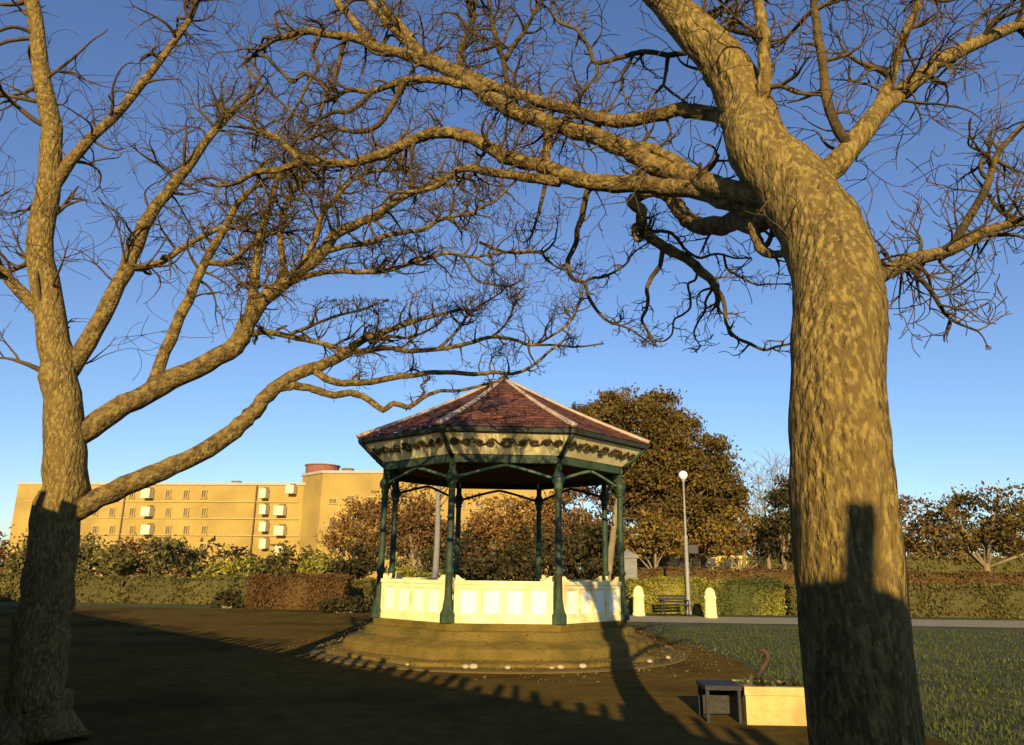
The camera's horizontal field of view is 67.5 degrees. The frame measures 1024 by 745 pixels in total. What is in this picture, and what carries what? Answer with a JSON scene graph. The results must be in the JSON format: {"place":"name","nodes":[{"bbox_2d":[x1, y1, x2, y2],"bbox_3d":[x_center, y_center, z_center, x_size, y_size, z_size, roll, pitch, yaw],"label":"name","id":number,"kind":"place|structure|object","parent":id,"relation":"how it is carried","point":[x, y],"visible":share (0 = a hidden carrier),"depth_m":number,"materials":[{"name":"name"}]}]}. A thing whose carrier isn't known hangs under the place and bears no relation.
{"place":"outdoors","nodes":[
{"label":"outdoors","id":0,"kind":"place"},
{"bbox_2d":[4,463,553,580],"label":"apartment building","id":1,"kind":"structure","parent":0,"point":[257,518],"depth_m":105.23,"materials":[{"name":"painted plaster"},{"name":"glass"}]},
{"bbox_2d":[91,525,98,534],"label":"window","id":2,"kind":"structure","parent":1,"relation":"in","point":[94,527],"depth_m":107.13,"materials":[{"name":"brown glass"}]},
{"bbox_2d":[107,507,115,516],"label":"window","id":3,"kind":"structure","parent":1,"relation":"in","point":[111,509],"depth_m":107.47,"materials":[{"name":"brown glass"}]},
{"bbox_2d":[107,525,115,534],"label":"window","id":4,"kind":"structure","parent":1,"relation":"in","point":[111,527],"depth_m":106.82,"materials":[{"name":"brown glass"}]},
{"bbox_2d":[127,493,134,498],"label":"window","id":5,"kind":"structure","parent":1,"relation":"in","point":[132,496],"depth_m":107.73,"materials":[{"name":"brown glass"}]},
{"bbox_2d":[127,507,135,516],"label":"window","id":6,"kind":"structure","parent":1,"relation":"in","point":[131,509],"depth_m":107.13,"materials":[{"name":"brown glass"}]},
{"bbox_2d":[127,525,135,534],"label":"window","id":7,"kind":"structure","parent":1,"relation":"in","point":[131,527],"depth_m":106.48,"materials":[{"name":"brown glass"}]},
{"bbox_2d":[163,489,170,498],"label":"window","id":8,"kind":"structure","parent":1,"relation":"in","point":[167,491],"depth_m":107.18,"materials":[{"name":"brown glass"}]},
{"bbox_2d":[163,507,171,516],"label":"window","id":9,"kind":"structure","parent":1,"relation":"in","point":[167,509],"depth_m":106.53,"materials":[{"name":"brown glass"}]},
{"bbox_2d":[163,525,171,534],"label":"window","id":10,"kind":"structure","parent":1,"relation":"in","point":[167,527],"depth_m":105.88,"materials":[{"name":"brown glass"}]},
{"bbox_2d":[181,489,188,498],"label":"window","id":11,"kind":"structure","parent":1,"relation":"in","point":[185,491],"depth_m":106.87,"materials":[{"name":"brown glass"}]},
{"bbox_2d":[181,507,189,516],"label":"window","id":12,"kind":"structure","parent":1,"relation":"in","point":[185,509],"depth_m":106.23,"materials":[{"name":"brown glass"}]},
{"bbox_2d":[181,525,189,534],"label":"window","id":13,"kind":"structure","parent":1,"relation":"in","point":[185,527],"depth_m":105.57,"materials":[{"name":"brown glass"}]},
{"bbox_2d":[199,489,206,498],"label":"window","id":14,"kind":"structure","parent":1,"relation":"in","point":[203,491],"depth_m":106.58,"materials":[{"name":"brown glass"}]},
{"bbox_2d":[199,507,207,516],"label":"window","id":15,"kind":"structure","parent":1,"relation":"in","point":[203,509],"depth_m":105.93,"materials":[{"name":"brown glass"}]},
{"bbox_2d":[199,525,207,534],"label":"window","id":16,"kind":"structure","parent":1,"relation":"in","point":[203,527],"depth_m":105.29,"materials":[{"name":"brown glass"}]},
{"bbox_2d":[201,543,207,549],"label":"window","id":17,"kind":"structure","parent":1,"relation":"in","point":[204,546],"depth_m":104.70,"materials":[{"name":"brown glass"}]},
{"bbox_2d":[313,526,317,535],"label":"window","id":18,"kind":"structure","parent":1,"relation":"in","point":[315,527],"depth_m":100.79,"materials":[{"name":"brown glass"}]},
{"bbox_2d":[327,498,337,503],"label":"window","id":19,"kind":"structure","parent":1,"relation":"in","point":[331,500],"depth_m":101.20,"materials":[{"name":"brown glass"}]},
{"bbox_2d":[328,517,337,530],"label":"window","id":20,"kind":"structure","parent":1,"relation":"in","point":[329,524],"depth_m":100.49,"materials":[{"name":"brown glass"}]},
{"bbox_2d":[346,495,355,500],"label":"window","id":21,"kind":"structure","parent":1,"relation":"in","point":[348,497],"depth_m":101.16,"materials":[{"name":"brown glass"}]},
{"bbox_2d":[367,496,376,503],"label":"window","id":22,"kind":"structure","parent":1,"relation":"in","point":[370,497],"depth_m":100.91,"materials":[{"name":"brown glass"}]},
{"bbox_2d":[461,501,467,508],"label":"window","id":23,"kind":"structure","parent":1,"relation":"in","point":[464,506],"depth_m":99.76,"materials":[{"name":"brown glass"}]},
{"bbox_2d":[474,501,484,508],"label":"window","id":24,"kind":"structure","parent":1,"relation":"in","point":[476,507],"depth_m":99.59,"materials":[{"name":"brown glass"}]},
{"bbox_2d":[426,486,447,577],"bbox_3d":[-3.264,7.352,37.508,2.124,7.967,2.533,4,-15,-13],"label":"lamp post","id":25,"kind":"object","parent":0,"point":[435,570],"visible":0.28,"depth_m":37.11,"materials":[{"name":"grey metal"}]},
{"bbox_2d":[0,606,950,744],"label":"tarmac path","id":26,"kind":"structure","parent":0,"point":[169,676],"depth_m":10.69,"materials":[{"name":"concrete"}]},
{"bbox_2d":[0,0,612,744],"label":"bare tree","id":27,"kind":"object","parent":26,"relation":"on","point":[38,700],"visible":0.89,"depth_m":9.28,"materials":[{"name":"brown plant"}]},
{"bbox_2d":[258,619,738,682],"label":"fallen leaves","id":28,"kind":"object","parent":26,"relation":"on","point":[331,641],"visible":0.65,"depth_m":14.42,"materials":[{"name":"brown plant"}]},
{"bbox_2d":[152,0,1023,744],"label":"bare tree","id":29,"kind":"object","parent":26,"relation":"on","point":[848,540],"visible":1,"depth_m":4.81,"materials":[{"name":"brown plant"}]},
{"bbox_2d":[696,680,741,722],"bbox_3d":[2.501,3.968,9.245,0.430,0.415,0.500,1,-15,1],"label":"side table","id":30,"kind":"object","parent":26,"relation":"on","point":[719,696],"visible":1,"depth_m":9.36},
{"bbox_2d":[731,679,806,725],"bbox_3d":[3.261,3.968,9.216,1.080,0.420,0.643,1,-15,1],"label":"planter","id":31,"kind":"object","parent":26,"relation":"on","point":[774,705],"visible":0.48,"depth_m":8.94,"materials":[{"name":"stone"}]},
{"bbox_2d":[732,670,772,686],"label":"planter plant","id":32,"kind":"object","parent":31,"relation":"in","point":[749,683],"visible":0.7,"depth_m":9.22,"materials":[{"name":"green plant"}]},
{"bbox_2d":[755,648,772,681],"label":"withered plant","id":33,"kind":"object","parent":31,"relation":"in","point":[766,661],"visible":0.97,"depth_m":9.36,"materials":[{"name":"brown plant"}]},
{"bbox_2d":[745,672,782,685],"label":"planter plant","id":34,"kind":"object","parent":31,"relation":"in","point":[764,683],"visible":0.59,"depth_m":9.28,"materials":[{"name":"green plant"}]},
{"bbox_2d":[766,673,800,686],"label":"planter plant","id":35,"kind":"object","parent":31,"relation":"in","point":[784,683],"visible":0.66,"depth_m":9.18,"materials":[{"name":"green plant"}]},
{"bbox_2d":[779,674,803,686],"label":"planter plant","id":36,"kind":"object","parent":31,"relation":"in","point":[797,682],"visible":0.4,"depth_m":9.25,"materials":[{"name":"green plant"}]},
{"bbox_2d":[309,641,688,673],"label":"apron paving","id":37,"kind":"structure","parent":0,"point":[482,670],"depth_m":13.60,"materials":[{"name":"brown stone"}]},
{"bbox_2d":[469,664,477,668],"bbox_3d":[-0.661,5.060,13.199,0.166,0.075,0.104,1,-14,0],"label":"edging stone","id":38,"kind":"object","parent":37,"relation":"on","point":[473,666],"visible":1,"depth_m":13.16,"materials":[{"name":"white stone"}]},
{"bbox_2d":[326,621,672,667],"bbox_3d":[-0.286,5.828,16.980,7.335,0.572,7.348,1,-15,-2],"label":"mound","id":39,"kind":"object","parent":37,"relation":"on","point":[433,646],"visible":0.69,"depth_m":14.28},
{"bbox_2d":[356,375,649,631],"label":"bandstand","id":40,"kind":"structure","parent":39,"relation":"on","point":[508,434],"depth_m":15.59,"materials":[{"name":"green paint"}]},
{"bbox_2d":[0,572,1023,744],"bbox_3d":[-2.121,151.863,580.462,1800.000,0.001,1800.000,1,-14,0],"label":"lawn","id":41,"kind":"structure","parent":0,"point":[788,651],"depth_m":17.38,"materials":[{"name":"green plant"}]},
{"bbox_2d":[0,524,18,572],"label":"distant tree","id":42,"kind":"object","parent":41,"relation":"on","point":[3,549],"visible":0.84,"depth_m":68.58,"materials":[{"name":"brown plant"}]},
{"bbox_2d":[8,529,107,573],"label":"distant tree","id":43,"kind":"object","parent":41,"relation":"on","point":[88,540],"visible":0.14,"depth_m":77.44,"materials":[{"name":"green plant"}]},
{"bbox_2d":[0,534,213,578],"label":"shrub","id":44,"kind":"object","parent":41,"relation":"on","point":[116,561],"visible":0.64,"depth_m":43.88,"materials":[{"name":"green plant"}]},
{"bbox_2d":[92,532,197,577],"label":"distant tree","id":45,"kind":"object","parent":41,"relation":"on","point":[131,542],"visible":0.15,"depth_m":73.38,"materials":[{"name":"green plant"}]},
{"bbox_2d":[0,571,376,606],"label":"clipped hedge","id":46,"kind":"object","parent":41,"relation":"on","point":[147,589],"visible":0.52,"depth_m":35.60,"materials":[{"name":"green plant"}]},
{"bbox_2d":[166,534,263,579],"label":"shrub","id":47,"kind":"object","parent":41,"relation":"on","point":[236,553],"visible":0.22,"depth_m":79.51,"materials":[{"name":"green plant"}]},
{"bbox_2d":[206,585,247,608],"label":"shrub","id":48,"kind":"object","parent":41,"relation":"on","point":[232,600],"visible":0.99,"depth_m":32.48,"materials":[{"name":"green plant"}]},
{"bbox_2d":[189,553,268,577],"bbox_3d":[-14.339,10.374,38.703,3.890,2.428,2.475,1,-14,0],"label":"shrub","id":49,"kind":"object","parent":41,"relation":"on","point":[237,566],"visible":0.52,"depth_m":38.67,"materials":[{"name":"green plant"}]},
{"bbox_2d":[243,540,343,575],"bbox_3d":[-12.208,11.014,42.658,4.714,3.235,6.298,-9,-17,32],"label":"shrub","id":50,"kind":"object","parent":41,"relation":"on","point":[274,567],"visible":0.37,"depth_m":41.89,"materials":[{"name":"green plant"}]},
{"bbox_2d":[244,572,354,609],"bbox_3d":[-9.116,9.392,32.927,4.451,1.666,1.857,1,-14,0],"label":"clipped hedge","id":51,"kind":"object","parent":41,"relation":"on","point":[301,591],"visible":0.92,"depth_m":32.23,"materials":[{"name":"orange plant"}]},
{"bbox_2d":[297,548,336,574],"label":"shrub","id":52,"kind":"object","parent":41,"relation":"on","point":[312,566],"visible":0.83,"depth_m":39.43,"materials":[{"name":"green plant"}]},
{"bbox_2d":[315,592,374,612],"bbox_3d":[-6.469,9.167,30.344,2.541,0.874,1.464,7,-16,-23],"label":"shrub","id":53,"kind":"object","parent":41,"relation":"on","point":[336,605],"visible":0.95,"depth_m":30.14,"materials":[{"name":"green plant"}]},
{"bbox_2d":[316,495,389,579],"bbox_3d":[-11.698,12.706,56.987,6.297,7.121,4.732,1,-14,0],"label":"autumn tree","id":54,"kind":"object","parent":41,"relation":"on","point":[338,539],"visible":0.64,"depth_m":56.78,"materials":[{"name":"brown plant"}]},
{"bbox_2d":[325,541,386,581],"bbox_3d":[-8.485,10.671,41.164,3.052,3.236,3.455,-6,-16,23],"label":"shrub","id":55,"kind":"object","parent":41,"relation":"on","point":[360,566],"visible":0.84,"depth_m":41.29,"materials":[{"name":"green plant"}]},
{"bbox_2d":[348,483,454,577],"bbox_3d":[-6.977,10.435,48.832,7.317,7.561,5.472,1,-14,0],"label":"autumn tree","id":56,"kind":"object","parent":41,"relation":"on","point":[411,523],"visible":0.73,"depth_m":48.59,"materials":[{"name":"orange plant"}]},
{"bbox_2d":[387,564,444,577],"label":"shrub","id":57,"kind":"object","parent":41,"relation":"on","point":[406,571],"visible":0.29,"depth_m":40.29,"materials":[{"name":"green plant"}]},
{"bbox_2d":[373,527,477,573],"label":"distant tree","id":58,"kind":"object","parent":41,"relation":"on","point":[400,562],"visible":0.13,"depth_m":81.34,"materials":[{"name":"brown plant"}]},
{"bbox_2d":[440,491,554,580],"bbox_3d":[-1.150,11.593,51.897,9.151,7.012,5.683,-7,-16,28],"label":"autumn tree","id":59,"kind":"object","parent":41,"relation":"on","point":[485,529],"visible":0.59,"depth_m":51.21,"materials":[{"name":"brown plant"}]},
{"bbox_2d":[415,519,588,580],"bbox_3d":[-0.408,11.020,45.083,10.381,4.762,6.410,5,-15,-15],"label":"shrub","id":60,"kind":"object","parent":41,"relation":"on","point":[481,566],"visible":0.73,"depth_m":44.20,"materials":[{"name":"green plant"}]},
{"bbox_2d":[463,535,541,566],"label":"distant tree","id":61,"kind":"object","parent":41,"relation":"on","point":[506,552],"visible":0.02,"depth_m":82.99,"materials":[{"name":"orange plant"}]},
{"bbox_2d":[520,521,599,556],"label":"distant tree","id":62,"kind":"object","parent":41,"relation":"on","point":[551,548],"visible":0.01,"depth_m":76.80,"materials":[{"name":"brown plant"}]},
{"bbox_2d":[527,486,636,579],"bbox_3d":[4.705,10.812,51.068,8.174,8.267,5.258,3,-15,-7],"label":"autumn tree","id":63,"kind":"object","parent":41,"relation":"on","point":[580,511],"visible":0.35,"depth_m":50.80,"materials":[{"name":"orange plant"}]},
{"bbox_2d":[546,515,650,579],"bbox_3d":[5.099,10.982,45.419,6.263,5.134,5.122,1,-14,0],"label":"shrub","id":64,"kind":"object","parent":41,"relation":"on","point":[592,538],"visible":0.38,"depth_m":44.88,"materials":[{"name":"green plant"}]},
{"bbox_2d":[587,468,636,580],"bbox_3d":[5.162,8.293,39.049,2.553,7.170,2.698,-2,-15,11],"label":"bare tree","id":65,"kind":"object","parent":41,"relation":"on","point":[612,541],"visible":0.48,"depth_m":39.04,"materials":[{"name":"brown plant"}]},
{"bbox_2d":[623,517,650,562],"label":"distant tree","id":66,"kind":"object","parent":41,"relation":"on","point":[635,534],"visible":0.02,"depth_m":75.47,"materials":[{"name":"brown plant"}]},
{"bbox_2d":[616,508,690,568],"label":"ochre tree","id":67,"kind":"object","parent":41,"relation":"on","point":[650,541],"visible":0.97,"depth_m":42.76,"materials":[{"name":"yellow plant"}]},
{"bbox_2d":[569,382,761,568],"bbox_3d":[9.203,7.561,49.944,13.264,14.121,8.135,1,-14,0],"label":"evergreen oak","id":68,"kind":"object","parent":41,"relation":"on","point":[658,465],"visible":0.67,"depth_m":48.51,"materials":[{"name":"green plant"}]},
{"bbox_2d":[679,471,697,614],"bbox_3d":[7.703,7.313,33.249,0.710,6.100,0.394,1,-14,0],"label":"street lamp","id":69,"kind":"object","parent":41,"relation":"on","point":[683,475],"visible":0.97,"depth_m":33.12,"materials":[{"name":"metal"}]},
{"bbox_2d":[672,511,737,568],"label":"copper tree","id":70,"kind":"object","parent":41,"relation":"on","point":[701,549],"visible":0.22,"depth_m":50.33,"materials":[{"name":"brown plant"}]},
{"bbox_2d":[625,575,787,615],"bbox_3d":[8.381,9.733,33.360,6.932,1.794,1.375,1,-14,0],"label":"clipped hedge","id":71,"kind":"object","parent":41,"relation":"on","point":[763,595],"visible":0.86,"depth_m":32.91,"materials":[{"name":"green plant"}]},
{"bbox_2d":[689,503,785,570],"bbox_3d":[14.272,10.894,46.048,6.881,5.854,4.405,1,-14,0],"label":"ochre tree","id":72,"kind":"object","parent":41,"relation":"on","point":[724,536],"visible":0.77,"depth_m":45.68,"materials":[{"name":"brown plant"}]},
{"bbox_2d":[734,518,778,554],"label":"distant tree","id":73,"kind":"object","parent":41,"relation":"on","point":[751,548],"visible":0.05,"depth_m":78.97,"materials":[{"name":"orange plant"}]},
{"bbox_2d":[735,448,789,569],"bbox_3d":[18.174,10.711,55.186,7.258,10.906,8.176,13,-19,-39],"label":"bare tree","id":74,"kind":"object","parent":41,"relation":"on","point":[768,560],"visible":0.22,"depth_m":55.06,"materials":[{"name":"brown plant"}]},
{"bbox_2d":[747,474,792,569],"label":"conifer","id":75,"kind":"object","parent":41,"relation":"on","point":[780,529],"visible":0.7,"depth_m":43.12,"materials":[{"name":"green plant"}]},
{"bbox_2d":[601,553,1023,579],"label":"hedge","id":76,"kind":"object","parent":41,"relation":"on","point":[927,564],"visible":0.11,"depth_m":73.87,"materials":[{"name":"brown plant"}]},
{"bbox_2d":[637,565,1023,586],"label":"tall hedge","id":77,"kind":"object","parent":41,"relation":"on","point":[969,576],"visible":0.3,"depth_m":38.77,"materials":[{"name":"red plant"}]},
{"bbox_2d":[782,579,1023,618],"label":"clipped hedge","id":78,"kind":"object","parent":41,"relation":"on","point":[980,600],"visible":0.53,"depth_m":33.28,"materials":[{"name":"green plant"}]},
{"bbox_2d":[902,522,929,557],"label":"distant tree","id":79,"kind":"object","parent":41,"relation":"on","point":[917,553],"visible":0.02,"depth_m":76.43,"materials":[{"name":"brown plant"}]},
{"bbox_2d":[898,492,967,558],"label":"copper tree","id":80,"kind":"object","parent":41,"relation":"on","point":[904,507],"visible":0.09,"depth_m":54.07,"materials":[{"name":"brown plant"}]},
{"bbox_2d":[906,510,993,557],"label":"distant tree","id":81,"kind":"object","parent":41,"relation":"on","point":[973,530],"visible":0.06,"depth_m":81.40,"materials":[{"name":"brown plant"}]},
{"bbox_2d":[903,478,1023,570],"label":"evergreen tree","id":82,"kind":"object","parent":41,"relation":"on","point":[996,526],"visible":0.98,"depth_m":50.44,"materials":[{"name":"plant"}]},
{"bbox_2d":[978,531,1023,558],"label":"distant tree","id":83,"kind":"object","parent":41,"relation":"on","point":[1008,556],"visible":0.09,"depth_m":78.63,"materials":[{"name":"orange plant"}]},
{"bbox_2d":[0,0,1023,568],"label":"sky","id":84,"kind":"structure","parent":0,"point":[956,408],"materials":[{"name":"blue"}]},
{"bbox_2d":[617,550,638,601],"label":"gate pier","id":85,"kind":"structure","parent":0,"point":[630,560],"depth_m":34.94,"materials":[{"name":"grey stone"}]},
{"bbox_2d":[652,545,750,570],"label":"house","id":86,"kind":"structure","parent":0,"point":[714,565],"depth_m":58.28,"materials":[{"name":"stone"}]},
{"bbox_2d":[678,557,693,567],"bbox_3d":[13.215,14.425,58.261,1.200,0.800,0.160,1,-14,0],"label":"window","id":87,"kind":"structure","parent":86,"relation":"in","point":[681,560],"depth_m":58.26,"materials":[{"name":"grey glass"}]},
{"bbox_2d":[704,557,716,567],"bbox_3d":[14.987,14.450,58.261,1.200,0.800,0.160,1,-14,0],"label":"window","id":88,"kind":"structure","parent":86,"relation":"in","point":[709,564],"depth_m":58.23,"materials":[{"name":"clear glass"}]},
{"bbox_2d":[724,557,739,567],"bbox_3d":[16.710,14.474,58.261,1.200,0.800,0.160,1,-14,0],"label":"window","id":89,"kind":"structure","parent":86,"relation":"in","point":[728,564],"depth_m":58.26,"materials":[{"name":"grey glass"}]},
{"bbox_2d":[627,616,1023,627],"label":"pavement","id":90,"kind":"structure","parent":0,"point":[915,622],"depth_m":28.81,"materials":[{"name":"grey concrete"}]},
{"bbox_2d":[632,586,644,615],"bbox_3d":[5.122,9.235,30.996,0.520,1.181,0.520,1,-14,0],"label":"bollard","id":91,"kind":"object","parent":90,"relation":"on","point":[638,595],"visible":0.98,"depth_m":30.81,"materials":[{"name":"paint"}]},
{"bbox_2d":[657,595,690,616],"bbox_3d":[6.560,9.444,31.020,1.250,0.827,0.589,3,-15,-8],"label":"park bench","id":92,"kind":"object","parent":90,"relation":"on","point":[661,600],"visible":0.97,"depth_m":31.20,"materials":[{"name":"metal"}]},
{"bbox_2d":[704,588,717,617],"bbox_3d":[7.843,9.107,30.305,0.520,1.155,0.520,1,-14,0],"label":"bollard","id":93,"kind":"object","parent":90,"relation":"on","point":[710,603],"visible":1,"depth_m":30.12,"materials":[{"name":"paint"}]}
]}

